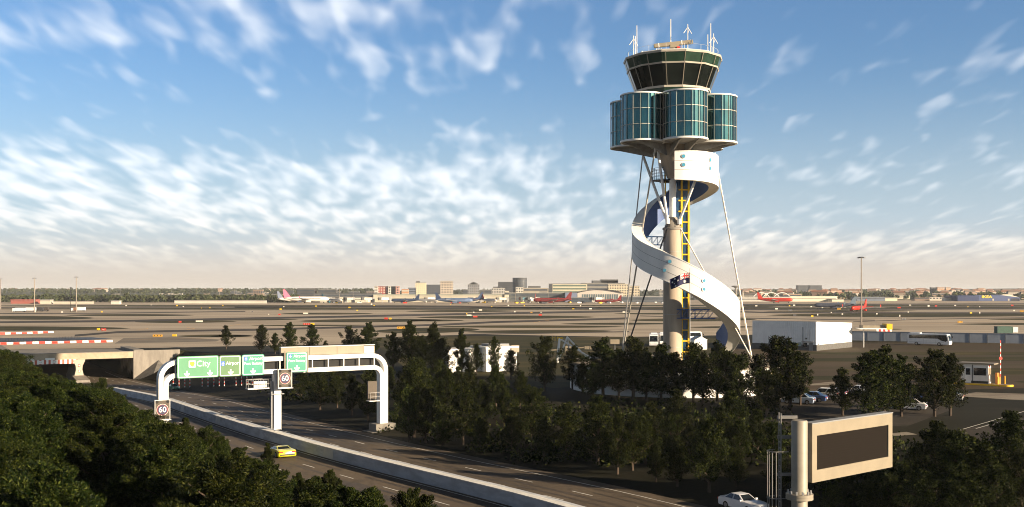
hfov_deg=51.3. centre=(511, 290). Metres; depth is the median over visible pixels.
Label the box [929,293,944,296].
brick building
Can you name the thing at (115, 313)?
runway
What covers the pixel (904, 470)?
pine tree
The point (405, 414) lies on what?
pine tree
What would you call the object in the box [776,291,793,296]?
house
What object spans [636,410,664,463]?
pine tree
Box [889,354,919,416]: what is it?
pine tree
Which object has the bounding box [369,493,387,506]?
pine tree
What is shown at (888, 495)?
pine tree
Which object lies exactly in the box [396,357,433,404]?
pine tree
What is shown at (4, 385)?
pine tree
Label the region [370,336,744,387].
grass verge
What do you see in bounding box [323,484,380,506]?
pine tree
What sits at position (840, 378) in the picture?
pine tree
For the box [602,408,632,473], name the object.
pine tree
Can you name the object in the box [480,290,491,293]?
apartment block
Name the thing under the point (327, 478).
pine tree
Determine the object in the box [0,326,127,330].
grass island
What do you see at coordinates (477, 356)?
pine tree
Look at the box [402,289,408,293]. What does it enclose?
brick building
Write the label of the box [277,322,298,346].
pine tree
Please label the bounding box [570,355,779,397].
podium building
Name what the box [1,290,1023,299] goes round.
hills
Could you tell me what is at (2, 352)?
pine tree
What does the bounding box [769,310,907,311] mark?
grass island
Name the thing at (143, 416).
pine tree
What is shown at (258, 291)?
office block
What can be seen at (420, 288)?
apartment block
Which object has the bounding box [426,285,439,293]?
apartment block
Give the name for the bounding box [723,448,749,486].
pine tree
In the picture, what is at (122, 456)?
pine tree
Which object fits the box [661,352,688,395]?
pine tree
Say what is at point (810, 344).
door
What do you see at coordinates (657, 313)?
grass island
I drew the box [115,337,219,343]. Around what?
taxiway shoulder
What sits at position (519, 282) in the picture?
office tower
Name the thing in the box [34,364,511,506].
road
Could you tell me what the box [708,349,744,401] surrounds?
pine tree
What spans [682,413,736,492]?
pine tree
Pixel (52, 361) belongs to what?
clearance board
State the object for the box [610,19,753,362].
control tower
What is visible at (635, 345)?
pine tree
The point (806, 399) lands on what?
car
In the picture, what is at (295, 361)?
direction sign
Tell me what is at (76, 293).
light mast
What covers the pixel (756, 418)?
pine tree
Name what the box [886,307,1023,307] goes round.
grass island
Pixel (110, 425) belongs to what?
tree
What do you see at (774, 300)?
airliner
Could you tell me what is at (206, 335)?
grass island
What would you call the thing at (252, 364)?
direction sign
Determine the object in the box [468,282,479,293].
apartment block
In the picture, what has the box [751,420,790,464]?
pine tree
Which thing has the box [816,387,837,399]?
car
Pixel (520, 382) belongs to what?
pine tree
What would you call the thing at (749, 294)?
house
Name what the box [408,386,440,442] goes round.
pine tree
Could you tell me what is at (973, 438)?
pine tree
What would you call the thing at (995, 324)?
grass island
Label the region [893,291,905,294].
house
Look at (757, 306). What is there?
grass island
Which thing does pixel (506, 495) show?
median barrier
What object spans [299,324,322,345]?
pine tree
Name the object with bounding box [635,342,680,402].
pine tree
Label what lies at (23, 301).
shed
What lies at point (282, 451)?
car
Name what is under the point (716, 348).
pine tree
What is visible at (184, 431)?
pine tree
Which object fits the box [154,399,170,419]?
speed sign
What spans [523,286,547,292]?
car park building
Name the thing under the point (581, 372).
pine tree
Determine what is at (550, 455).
undergrowth
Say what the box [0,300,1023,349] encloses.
apron
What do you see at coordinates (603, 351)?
pine tree
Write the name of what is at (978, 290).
house
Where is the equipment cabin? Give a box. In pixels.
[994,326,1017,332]
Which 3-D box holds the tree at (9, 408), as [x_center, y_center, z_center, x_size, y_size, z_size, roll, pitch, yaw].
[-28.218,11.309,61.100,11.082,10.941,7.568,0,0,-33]
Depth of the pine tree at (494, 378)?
153.23 m
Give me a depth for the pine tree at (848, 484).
89.30 m
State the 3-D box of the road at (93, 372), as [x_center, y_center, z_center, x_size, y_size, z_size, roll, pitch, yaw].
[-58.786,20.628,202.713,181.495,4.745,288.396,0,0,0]
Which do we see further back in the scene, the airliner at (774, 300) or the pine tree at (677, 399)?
the airliner at (774, 300)
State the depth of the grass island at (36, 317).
633.12 m
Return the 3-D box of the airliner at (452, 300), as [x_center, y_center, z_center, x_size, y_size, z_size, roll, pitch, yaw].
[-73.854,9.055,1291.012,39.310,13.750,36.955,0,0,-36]
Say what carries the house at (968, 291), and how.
on the apron
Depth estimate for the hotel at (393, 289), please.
1905.00 m
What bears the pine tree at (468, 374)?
on the ground
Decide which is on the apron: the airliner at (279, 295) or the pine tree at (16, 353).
the airliner at (279, 295)
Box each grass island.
[0,316,90,319]
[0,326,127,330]
[1,305,447,306]
[1,308,875,309]
[69,314,189,315]
[142,320,234,322]
[180,335,249,336]
[242,319,297,319]
[251,325,363,325]
[282,313,372,313]
[304,319,439,321]
[375,328,479,332]
[409,310,509,311]
[414,320,462,320]
[417,316,589,318]
[439,325,620,327]
[469,330,606,332]
[481,305,1023,305]
[564,323,662,324]
[616,313,708,313]
[633,318,755,320]
[690,326,751,327]
[743,306,774,307]
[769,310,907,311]
[772,313,1023,316]
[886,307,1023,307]
[962,323,1023,324]
[991,318,1023,319]
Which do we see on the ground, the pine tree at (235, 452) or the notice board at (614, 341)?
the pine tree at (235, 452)
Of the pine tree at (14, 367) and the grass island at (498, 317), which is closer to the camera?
the pine tree at (14, 367)
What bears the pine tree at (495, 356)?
on the grass verge
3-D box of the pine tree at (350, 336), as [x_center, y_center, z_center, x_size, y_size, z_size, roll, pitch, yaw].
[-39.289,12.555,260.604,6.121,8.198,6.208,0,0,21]
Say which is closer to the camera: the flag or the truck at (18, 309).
the flag
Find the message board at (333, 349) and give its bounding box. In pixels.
[279,344,374,355]
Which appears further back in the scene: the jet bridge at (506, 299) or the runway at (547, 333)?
the jet bridge at (506, 299)
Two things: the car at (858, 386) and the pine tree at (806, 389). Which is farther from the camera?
the car at (858, 386)
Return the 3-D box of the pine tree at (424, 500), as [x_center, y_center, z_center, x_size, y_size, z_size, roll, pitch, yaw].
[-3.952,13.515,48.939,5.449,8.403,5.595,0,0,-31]
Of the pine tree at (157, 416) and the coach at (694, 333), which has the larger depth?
the coach at (694, 333)
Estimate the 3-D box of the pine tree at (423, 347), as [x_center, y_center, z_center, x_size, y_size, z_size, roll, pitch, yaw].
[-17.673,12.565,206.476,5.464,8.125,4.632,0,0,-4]
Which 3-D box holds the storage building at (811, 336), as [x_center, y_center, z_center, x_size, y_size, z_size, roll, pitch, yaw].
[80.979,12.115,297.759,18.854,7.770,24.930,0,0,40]
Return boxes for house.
[744,293,757,296]
[759,291,769,295]
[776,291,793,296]
[811,290,827,295]
[848,289,862,291]
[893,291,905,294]
[963,290,975,294]
[973,289,985,291]
[1006,290,1019,294]
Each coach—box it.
[648,332,658,345]
[659,332,662,343]
[690,331,703,337]
[907,332,952,345]
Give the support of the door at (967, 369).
in the guard kiosk
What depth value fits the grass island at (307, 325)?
488.13 m
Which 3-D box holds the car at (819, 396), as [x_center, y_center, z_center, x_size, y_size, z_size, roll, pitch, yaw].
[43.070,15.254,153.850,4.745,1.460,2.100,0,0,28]
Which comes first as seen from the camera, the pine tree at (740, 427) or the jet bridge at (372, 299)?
the pine tree at (740, 427)
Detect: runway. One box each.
[0,310,628,322]
[0,311,244,313]
[1,306,1023,307]
[75,317,627,335]
[235,306,1023,313]
[416,307,628,308]
[463,331,628,334]
[653,316,857,319]
[740,303,1023,304]
[740,308,1023,309]
[853,317,1023,321]
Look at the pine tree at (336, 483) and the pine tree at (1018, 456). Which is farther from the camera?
the pine tree at (1018, 456)
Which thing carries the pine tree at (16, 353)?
on the ground
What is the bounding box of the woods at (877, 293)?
[737,289,1023,298]
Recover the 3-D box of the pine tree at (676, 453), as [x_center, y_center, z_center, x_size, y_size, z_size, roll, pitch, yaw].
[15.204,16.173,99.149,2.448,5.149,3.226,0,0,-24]
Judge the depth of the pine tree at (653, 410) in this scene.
114.15 m
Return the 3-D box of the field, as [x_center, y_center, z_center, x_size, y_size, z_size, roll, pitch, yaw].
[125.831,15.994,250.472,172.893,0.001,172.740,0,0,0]
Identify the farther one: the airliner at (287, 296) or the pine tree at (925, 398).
the airliner at (287, 296)
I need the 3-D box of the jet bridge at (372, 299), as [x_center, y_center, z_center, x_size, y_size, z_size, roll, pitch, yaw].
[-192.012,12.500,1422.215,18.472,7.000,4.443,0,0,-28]
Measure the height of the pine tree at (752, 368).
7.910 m
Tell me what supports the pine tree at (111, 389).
on the ground
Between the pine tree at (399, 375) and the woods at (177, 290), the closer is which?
the pine tree at (399, 375)
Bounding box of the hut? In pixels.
[690,336,706,349]
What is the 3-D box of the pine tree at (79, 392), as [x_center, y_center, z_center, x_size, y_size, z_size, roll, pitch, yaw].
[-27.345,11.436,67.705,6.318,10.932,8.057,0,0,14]
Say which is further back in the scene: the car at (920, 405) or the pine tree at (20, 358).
the car at (920, 405)
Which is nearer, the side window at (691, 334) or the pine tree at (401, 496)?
the pine tree at (401, 496)
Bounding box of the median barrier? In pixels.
[113,387,584,506]
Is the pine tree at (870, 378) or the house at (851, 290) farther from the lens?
the house at (851, 290)
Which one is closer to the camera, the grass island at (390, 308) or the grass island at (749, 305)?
the grass island at (390, 308)
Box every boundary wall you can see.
[53,301,93,303]
[174,300,266,302]
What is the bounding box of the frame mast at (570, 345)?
[551,336,591,362]
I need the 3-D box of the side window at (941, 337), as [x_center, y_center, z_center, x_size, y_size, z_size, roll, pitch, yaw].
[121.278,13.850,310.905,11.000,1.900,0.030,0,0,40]
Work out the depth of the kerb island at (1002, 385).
178.83 m
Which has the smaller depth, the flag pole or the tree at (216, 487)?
the tree at (216, 487)
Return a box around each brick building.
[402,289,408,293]
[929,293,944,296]
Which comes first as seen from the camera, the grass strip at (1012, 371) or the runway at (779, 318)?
the grass strip at (1012, 371)
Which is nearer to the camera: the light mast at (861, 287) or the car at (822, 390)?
the car at (822, 390)
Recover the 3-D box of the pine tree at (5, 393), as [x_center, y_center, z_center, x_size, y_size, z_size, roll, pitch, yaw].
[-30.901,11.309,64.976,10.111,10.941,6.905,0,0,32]
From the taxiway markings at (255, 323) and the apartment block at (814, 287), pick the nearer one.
the taxiway markings at (255, 323)
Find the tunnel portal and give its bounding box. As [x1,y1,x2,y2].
[0,339,179,382]
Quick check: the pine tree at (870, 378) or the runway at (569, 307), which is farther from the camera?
the runway at (569, 307)
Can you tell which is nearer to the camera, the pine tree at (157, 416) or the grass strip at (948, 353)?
the pine tree at (157, 416)
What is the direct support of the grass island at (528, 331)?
on the apron
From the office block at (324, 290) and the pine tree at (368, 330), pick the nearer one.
the pine tree at (368, 330)
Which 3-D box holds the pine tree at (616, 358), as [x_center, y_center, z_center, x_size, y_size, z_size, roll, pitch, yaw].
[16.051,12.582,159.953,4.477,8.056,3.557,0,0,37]
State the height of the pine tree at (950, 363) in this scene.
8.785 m
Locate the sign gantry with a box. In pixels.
[153,353,395,432]
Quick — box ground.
[86,334,1023,506]
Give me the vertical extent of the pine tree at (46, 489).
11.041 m
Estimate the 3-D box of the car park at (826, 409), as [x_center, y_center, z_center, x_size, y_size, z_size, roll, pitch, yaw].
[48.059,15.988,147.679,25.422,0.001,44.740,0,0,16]
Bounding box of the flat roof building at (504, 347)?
[442,343,518,371]
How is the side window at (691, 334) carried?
in the coach at (694, 333)
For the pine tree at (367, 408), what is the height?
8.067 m
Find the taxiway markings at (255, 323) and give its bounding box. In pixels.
[122,320,985,339]
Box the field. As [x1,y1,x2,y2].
[710,341,1023,393]
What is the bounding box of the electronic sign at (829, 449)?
[767,411,892,506]
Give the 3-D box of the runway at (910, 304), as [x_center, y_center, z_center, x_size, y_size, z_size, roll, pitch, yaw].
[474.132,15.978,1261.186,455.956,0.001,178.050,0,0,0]
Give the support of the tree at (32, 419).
on the ground
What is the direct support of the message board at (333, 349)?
on the sign gantry
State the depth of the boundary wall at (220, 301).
1330.00 m
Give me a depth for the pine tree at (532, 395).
125.06 m
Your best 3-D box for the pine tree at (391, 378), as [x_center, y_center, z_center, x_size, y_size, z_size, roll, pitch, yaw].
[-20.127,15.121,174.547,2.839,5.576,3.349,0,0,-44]
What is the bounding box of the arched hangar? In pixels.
[565,289,623,301]
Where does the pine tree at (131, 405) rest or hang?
on the ground
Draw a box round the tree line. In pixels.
[1,293,298,302]
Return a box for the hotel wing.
[396,286,399,293]
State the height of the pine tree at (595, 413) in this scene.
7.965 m
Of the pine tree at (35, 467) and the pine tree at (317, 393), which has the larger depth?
the pine tree at (317, 393)
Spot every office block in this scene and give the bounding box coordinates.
[253,289,263,295]
[297,288,317,301]
[318,288,337,292]
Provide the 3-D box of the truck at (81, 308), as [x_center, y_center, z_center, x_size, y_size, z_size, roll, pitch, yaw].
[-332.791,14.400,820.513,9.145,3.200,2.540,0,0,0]
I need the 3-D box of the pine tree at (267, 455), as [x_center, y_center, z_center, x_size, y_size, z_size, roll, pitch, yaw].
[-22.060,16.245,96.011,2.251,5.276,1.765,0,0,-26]
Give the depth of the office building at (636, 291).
1750.00 m
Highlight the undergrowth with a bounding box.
[257,381,1023,506]
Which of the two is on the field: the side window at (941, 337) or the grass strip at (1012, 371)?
the grass strip at (1012, 371)
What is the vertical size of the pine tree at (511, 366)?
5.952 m
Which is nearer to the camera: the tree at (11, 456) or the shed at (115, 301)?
the tree at (11, 456)
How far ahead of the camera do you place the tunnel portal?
277.44 m
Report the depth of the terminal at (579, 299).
1440.00 m
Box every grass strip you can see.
[785,357,1023,361]
[801,352,1023,354]
[806,376,854,379]
[844,368,1023,374]
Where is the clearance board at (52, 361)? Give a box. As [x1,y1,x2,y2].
[28,358,77,364]
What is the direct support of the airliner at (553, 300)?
on the apron
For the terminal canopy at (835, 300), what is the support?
on the apron
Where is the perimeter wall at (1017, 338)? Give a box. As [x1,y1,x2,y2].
[852,331,1023,343]
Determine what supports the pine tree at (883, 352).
on the ground
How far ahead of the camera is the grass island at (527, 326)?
474.55 m
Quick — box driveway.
[964,392,1023,399]
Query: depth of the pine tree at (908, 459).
93.27 m
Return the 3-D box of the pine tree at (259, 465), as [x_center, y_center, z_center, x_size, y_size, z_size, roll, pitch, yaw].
[-14.437,13.579,61.295,7.479,7.718,7.679,0,0,18]
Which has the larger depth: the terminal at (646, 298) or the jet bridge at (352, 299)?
the terminal at (646, 298)
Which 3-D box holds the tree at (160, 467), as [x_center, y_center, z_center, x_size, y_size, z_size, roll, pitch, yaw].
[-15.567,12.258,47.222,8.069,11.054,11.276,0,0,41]
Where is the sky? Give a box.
[0,0,1023,290]
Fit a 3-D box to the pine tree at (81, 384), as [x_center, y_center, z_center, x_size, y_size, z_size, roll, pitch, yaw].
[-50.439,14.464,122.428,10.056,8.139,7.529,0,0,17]
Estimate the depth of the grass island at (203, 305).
1141.90 m
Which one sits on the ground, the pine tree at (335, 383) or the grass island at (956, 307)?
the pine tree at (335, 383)
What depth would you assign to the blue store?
1640.00 m
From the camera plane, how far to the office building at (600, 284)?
1800.00 m
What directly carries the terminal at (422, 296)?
on the apron
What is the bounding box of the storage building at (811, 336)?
[752,320,851,350]
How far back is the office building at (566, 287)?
1650.00 m
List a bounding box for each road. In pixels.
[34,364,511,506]
[47,361,706,506]
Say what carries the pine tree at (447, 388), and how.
on the ground
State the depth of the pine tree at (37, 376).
79.31 m
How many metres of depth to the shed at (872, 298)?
1650.00 m
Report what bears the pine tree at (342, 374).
on the ground
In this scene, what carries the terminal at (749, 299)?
on the apron
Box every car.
[168,384,179,389]
[271,445,295,457]
[718,491,768,506]
[781,393,816,404]
[808,391,827,401]
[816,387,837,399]
[847,385,864,393]
[896,398,927,410]
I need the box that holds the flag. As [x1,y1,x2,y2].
[670,272,689,288]
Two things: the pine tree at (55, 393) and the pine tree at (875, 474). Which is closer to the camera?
the pine tree at (55, 393)
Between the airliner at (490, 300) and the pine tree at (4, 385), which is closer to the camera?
the pine tree at (4, 385)
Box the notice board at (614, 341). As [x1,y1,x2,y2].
[610,339,619,343]
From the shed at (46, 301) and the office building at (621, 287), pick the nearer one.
the shed at (46, 301)
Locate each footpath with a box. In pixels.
[810,382,837,384]
[892,432,915,435]
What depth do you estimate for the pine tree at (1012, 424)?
87.01 m
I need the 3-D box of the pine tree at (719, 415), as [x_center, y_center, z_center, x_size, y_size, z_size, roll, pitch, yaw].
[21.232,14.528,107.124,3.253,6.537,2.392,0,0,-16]
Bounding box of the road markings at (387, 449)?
[59,373,683,506]
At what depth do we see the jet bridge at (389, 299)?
1421.89 m
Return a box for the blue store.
[944,294,1019,300]
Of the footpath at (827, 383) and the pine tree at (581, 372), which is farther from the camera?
the footpath at (827, 383)
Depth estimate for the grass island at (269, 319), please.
589.36 m
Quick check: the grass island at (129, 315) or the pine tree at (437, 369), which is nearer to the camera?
the pine tree at (437, 369)
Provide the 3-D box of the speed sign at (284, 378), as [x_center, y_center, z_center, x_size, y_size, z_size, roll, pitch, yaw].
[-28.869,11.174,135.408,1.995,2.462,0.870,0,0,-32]
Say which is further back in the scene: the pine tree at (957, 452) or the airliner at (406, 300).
the airliner at (406, 300)
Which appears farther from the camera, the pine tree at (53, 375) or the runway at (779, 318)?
the runway at (779, 318)
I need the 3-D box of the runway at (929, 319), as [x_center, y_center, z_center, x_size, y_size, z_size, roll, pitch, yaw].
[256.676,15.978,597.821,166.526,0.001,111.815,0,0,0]
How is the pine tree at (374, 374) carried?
on the ground
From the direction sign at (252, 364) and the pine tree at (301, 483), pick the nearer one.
the pine tree at (301, 483)
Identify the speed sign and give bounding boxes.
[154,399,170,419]
[277,369,291,388]
[366,381,380,401]
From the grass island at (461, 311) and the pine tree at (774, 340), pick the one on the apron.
the grass island at (461, 311)
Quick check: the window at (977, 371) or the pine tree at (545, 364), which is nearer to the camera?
the pine tree at (545, 364)
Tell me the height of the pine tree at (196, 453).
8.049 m
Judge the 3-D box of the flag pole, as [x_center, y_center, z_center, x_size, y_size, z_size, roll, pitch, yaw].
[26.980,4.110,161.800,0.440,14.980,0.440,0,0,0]
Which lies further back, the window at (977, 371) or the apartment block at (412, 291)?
the apartment block at (412, 291)
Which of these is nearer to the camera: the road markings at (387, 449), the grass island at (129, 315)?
the road markings at (387, 449)
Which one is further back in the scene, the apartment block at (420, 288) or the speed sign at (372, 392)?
the apartment block at (420, 288)
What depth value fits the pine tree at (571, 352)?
172.52 m
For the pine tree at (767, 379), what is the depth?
133.13 m
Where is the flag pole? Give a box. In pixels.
[689,299,689,342]
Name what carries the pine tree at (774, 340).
on the ground
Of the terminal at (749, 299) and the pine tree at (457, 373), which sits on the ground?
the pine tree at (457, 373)
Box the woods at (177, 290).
[1,287,372,293]
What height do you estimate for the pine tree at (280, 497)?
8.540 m
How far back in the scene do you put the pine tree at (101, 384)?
127.68 m
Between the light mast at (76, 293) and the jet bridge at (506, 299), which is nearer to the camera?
the light mast at (76, 293)
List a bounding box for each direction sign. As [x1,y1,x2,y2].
[177,355,218,378]
[219,355,240,376]
[242,354,263,375]
[284,351,307,371]
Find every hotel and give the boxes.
[378,286,387,293]
[391,286,395,293]
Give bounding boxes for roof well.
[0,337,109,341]
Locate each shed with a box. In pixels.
[11,299,39,303]
[40,299,53,303]
[111,300,121,303]
[780,294,801,295]
[851,297,884,300]
[885,297,897,300]
[911,297,929,300]
[930,297,941,300]
[942,297,950,300]
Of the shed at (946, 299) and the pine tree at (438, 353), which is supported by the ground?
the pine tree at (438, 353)
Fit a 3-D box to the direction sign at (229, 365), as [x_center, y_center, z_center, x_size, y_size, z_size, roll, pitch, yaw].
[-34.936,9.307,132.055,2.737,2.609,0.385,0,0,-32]
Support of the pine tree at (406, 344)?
on the ground
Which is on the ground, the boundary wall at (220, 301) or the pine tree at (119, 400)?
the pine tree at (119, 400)
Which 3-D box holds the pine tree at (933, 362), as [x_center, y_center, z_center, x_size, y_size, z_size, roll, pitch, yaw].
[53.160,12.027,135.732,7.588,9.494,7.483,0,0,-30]
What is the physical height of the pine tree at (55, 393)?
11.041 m
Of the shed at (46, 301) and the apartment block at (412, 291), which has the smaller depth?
the shed at (46, 301)
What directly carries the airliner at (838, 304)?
on the runway at (895, 309)
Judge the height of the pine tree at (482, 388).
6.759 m
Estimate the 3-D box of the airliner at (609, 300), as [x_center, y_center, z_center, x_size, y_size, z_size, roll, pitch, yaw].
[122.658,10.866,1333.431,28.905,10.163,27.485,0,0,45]
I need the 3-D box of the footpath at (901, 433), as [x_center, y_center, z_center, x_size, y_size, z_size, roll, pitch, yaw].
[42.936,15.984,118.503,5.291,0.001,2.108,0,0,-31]
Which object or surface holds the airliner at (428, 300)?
on the apron
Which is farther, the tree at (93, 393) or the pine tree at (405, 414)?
the pine tree at (405, 414)
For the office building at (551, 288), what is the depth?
1648.00 m
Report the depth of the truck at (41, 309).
813.00 m
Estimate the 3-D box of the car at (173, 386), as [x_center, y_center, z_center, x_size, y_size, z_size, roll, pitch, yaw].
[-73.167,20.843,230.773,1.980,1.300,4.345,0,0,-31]
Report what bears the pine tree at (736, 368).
on the ground
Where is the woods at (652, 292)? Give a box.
[372,289,734,294]
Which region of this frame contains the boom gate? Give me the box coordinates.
[995,340,1001,383]
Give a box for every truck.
[12,308,25,311]
[25,307,35,311]
[36,307,43,311]
[77,307,85,310]
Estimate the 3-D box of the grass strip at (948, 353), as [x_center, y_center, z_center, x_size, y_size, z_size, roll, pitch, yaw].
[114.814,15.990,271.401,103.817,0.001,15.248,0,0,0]
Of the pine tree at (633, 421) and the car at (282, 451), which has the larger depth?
the car at (282, 451)
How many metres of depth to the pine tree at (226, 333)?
290.69 m
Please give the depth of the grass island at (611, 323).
517.77 m
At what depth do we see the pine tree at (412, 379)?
135.08 m
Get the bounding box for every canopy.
[828,299,843,301]
[855,323,891,346]
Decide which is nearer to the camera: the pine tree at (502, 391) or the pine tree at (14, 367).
the pine tree at (14, 367)
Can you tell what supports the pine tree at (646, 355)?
on the ground
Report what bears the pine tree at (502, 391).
on the ground
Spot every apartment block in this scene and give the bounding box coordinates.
[408,288,415,293]
[415,281,425,293]
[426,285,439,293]
[440,281,452,293]
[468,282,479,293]
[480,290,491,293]
[492,286,504,293]
[516,287,522,292]
[796,285,807,292]
[808,285,821,289]
[930,287,935,292]
[936,287,944,290]
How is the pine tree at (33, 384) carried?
on the ground
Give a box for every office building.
[549,284,552,292]
[552,283,586,292]
[587,279,624,289]
[607,284,627,295]
[629,286,638,295]
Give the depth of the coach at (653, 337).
304.01 m
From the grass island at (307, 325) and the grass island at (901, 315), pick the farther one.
the grass island at (901, 315)
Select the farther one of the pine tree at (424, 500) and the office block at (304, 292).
the office block at (304, 292)
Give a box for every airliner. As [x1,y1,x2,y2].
[277,291,308,302]
[283,289,328,302]
[322,294,341,302]
[391,294,420,302]
[415,295,437,302]
[435,292,472,303]
[467,292,482,302]
[474,294,499,302]
[533,292,571,302]
[595,295,621,302]
[757,292,792,302]
[814,297,855,308]
[842,299,880,311]
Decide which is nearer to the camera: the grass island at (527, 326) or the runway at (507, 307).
the grass island at (527, 326)
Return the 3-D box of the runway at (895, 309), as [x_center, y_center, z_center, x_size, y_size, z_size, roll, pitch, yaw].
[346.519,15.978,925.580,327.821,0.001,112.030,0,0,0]
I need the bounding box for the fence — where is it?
[0,336,78,340]
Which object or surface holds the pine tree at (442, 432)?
on the ground
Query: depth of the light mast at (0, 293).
913.96 m
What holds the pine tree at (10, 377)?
on the ground
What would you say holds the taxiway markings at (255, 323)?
on the apron
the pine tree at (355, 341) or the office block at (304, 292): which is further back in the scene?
the office block at (304, 292)
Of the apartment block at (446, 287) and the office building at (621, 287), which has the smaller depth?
the office building at (621, 287)
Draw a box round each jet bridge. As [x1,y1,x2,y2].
[343,297,354,302]
[361,297,374,302]
[378,297,391,302]
[496,297,508,302]
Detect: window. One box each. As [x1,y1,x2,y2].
[628,62,718,91]
[690,333,700,335]
[909,335,946,341]
[974,368,985,375]
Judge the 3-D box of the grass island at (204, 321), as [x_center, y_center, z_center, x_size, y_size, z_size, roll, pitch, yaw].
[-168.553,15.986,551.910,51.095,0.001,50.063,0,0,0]
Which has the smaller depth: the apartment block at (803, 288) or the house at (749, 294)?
the house at (749, 294)
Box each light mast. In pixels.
[0,279,0,308]
[32,278,36,311]
[74,277,78,311]
[857,257,864,324]
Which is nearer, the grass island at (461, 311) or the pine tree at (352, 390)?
the pine tree at (352, 390)
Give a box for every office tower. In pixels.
[498,282,512,292]
[512,278,526,292]
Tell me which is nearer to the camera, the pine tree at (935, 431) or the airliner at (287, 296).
the pine tree at (935, 431)
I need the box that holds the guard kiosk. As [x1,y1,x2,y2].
[958,361,997,383]
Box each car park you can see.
[761,394,948,425]
[929,418,1023,461]
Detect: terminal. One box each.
[313,293,381,301]
[320,297,370,301]
[373,294,504,301]
[509,293,564,301]
[569,297,591,301]
[621,296,662,301]
[737,297,789,301]
[780,296,837,301]
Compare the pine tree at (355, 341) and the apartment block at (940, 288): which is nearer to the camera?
the pine tree at (355, 341)
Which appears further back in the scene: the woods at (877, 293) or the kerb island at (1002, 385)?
the woods at (877, 293)
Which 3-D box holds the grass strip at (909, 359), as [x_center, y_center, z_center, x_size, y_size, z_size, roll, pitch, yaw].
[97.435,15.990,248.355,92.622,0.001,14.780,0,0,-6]
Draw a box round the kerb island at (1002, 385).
[954,382,1013,386]
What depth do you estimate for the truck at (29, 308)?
808.88 m
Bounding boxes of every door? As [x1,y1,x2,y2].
[809,343,812,350]
[965,367,970,382]
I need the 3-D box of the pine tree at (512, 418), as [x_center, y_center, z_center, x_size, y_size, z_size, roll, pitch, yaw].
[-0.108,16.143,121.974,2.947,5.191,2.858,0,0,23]
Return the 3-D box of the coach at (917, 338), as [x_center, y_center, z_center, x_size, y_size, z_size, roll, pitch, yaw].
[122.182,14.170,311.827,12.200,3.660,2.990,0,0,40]
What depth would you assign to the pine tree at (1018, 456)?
83.38 m
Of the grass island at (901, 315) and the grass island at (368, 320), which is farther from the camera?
the grass island at (901, 315)
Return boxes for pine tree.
[0,349,10,356]
[0,366,38,389]
[0,378,70,451]
[0,387,50,447]
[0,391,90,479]
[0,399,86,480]
[0,427,53,465]
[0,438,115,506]
[0,458,80,506]
[0,467,106,506]
[3,352,37,369]
[10,351,41,372]
[10,365,75,400]
[11,373,49,389]
[14,376,48,409]
[34,377,76,437]
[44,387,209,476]
[50,373,67,381]
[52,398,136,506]
[54,386,126,468]
[73,382,90,386]
[77,429,167,506]
[95,377,106,390]
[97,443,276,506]
[101,386,145,412]
[104,392,122,404]
[118,396,135,410]
[121,420,192,505]
[127,409,164,432]
[150,414,168,421]
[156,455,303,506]
[166,427,209,466]
[179,417,198,444]
[181,425,200,461]
[187,433,207,465]
[194,424,259,464]
[201,436,230,465]
[206,441,229,467]
[217,447,253,486]
[219,325,235,348]
[245,460,287,495]
[253,324,269,353]
[260,443,279,469]
[261,468,299,506]
[267,333,280,353]
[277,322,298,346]
[289,473,304,506]
[291,372,308,398]
[291,475,342,506]
[293,479,307,504]
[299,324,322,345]
[299,371,341,409]
[308,372,316,386]
[321,470,337,488]
[323,375,345,407]
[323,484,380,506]
[328,371,354,391]
[333,477,342,499]
[338,325,360,344]
[340,374,364,415]
[353,335,361,344]
[357,321,381,352]
[357,370,376,420]
[365,370,390,409]
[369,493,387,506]
[383,331,400,368]
[388,367,395,395]
[388,383,418,441]
[390,487,430,506]
[391,366,446,437]
[395,365,405,392]
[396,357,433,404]
[397,320,418,362]
[401,494,436,506]
[408,335,434,365]
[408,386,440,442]
[422,320,448,361]
[424,413,456,445]
[425,337,453,370]
[426,359,456,406]
[431,367,457,412]
[437,378,480,444]
[450,366,462,386]
[451,328,471,373]
[463,362,476,401]
[465,415,489,446]
[466,343,484,374]
[470,379,493,418]
[486,336,502,367]
[486,364,504,406]
[488,378,519,425]
[498,409,525,450]
[502,349,519,378]
[503,386,559,439]
[507,370,530,410]
[525,335,563,391]
[530,416,556,460]
[549,401,582,453]
[558,344,585,388]
[569,395,623,464]
[571,362,587,392]
[575,362,610,397]
[580,336,620,395]
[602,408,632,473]
[604,348,629,396]
[605,414,662,470]
[613,335,649,399]
[629,350,656,400]
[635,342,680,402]
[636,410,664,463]
[638,400,667,441]
[647,443,667,481]
[658,389,696,437]
[659,412,681,449]
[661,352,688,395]
[664,438,693,486]
[673,341,714,404]
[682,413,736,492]
[690,351,718,405]
[707,339,729,400]
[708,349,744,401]
[709,390,750,441]
[713,353,762,403]
[713,404,735,453]
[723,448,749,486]
[727,419,751,457]
[740,335,805,407]
[742,408,770,449]
[745,354,765,404]
[746,369,785,417]
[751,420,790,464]
[760,451,790,494]
[769,340,813,409]
[785,351,813,404]
[825,367,861,415]
[836,475,860,497]
[840,349,895,413]
[857,344,904,410]
[861,473,907,506]
[862,468,886,487]
[884,461,935,506]
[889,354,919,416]
[904,443,928,469]
[907,420,958,494]
[908,348,963,416]
[914,363,930,409]
[927,427,982,506]
[929,462,992,506]
[938,353,968,415]
[963,464,1023,506]
[965,435,978,474]
[965,440,1021,502]
[979,410,1023,485]
[997,449,1023,504]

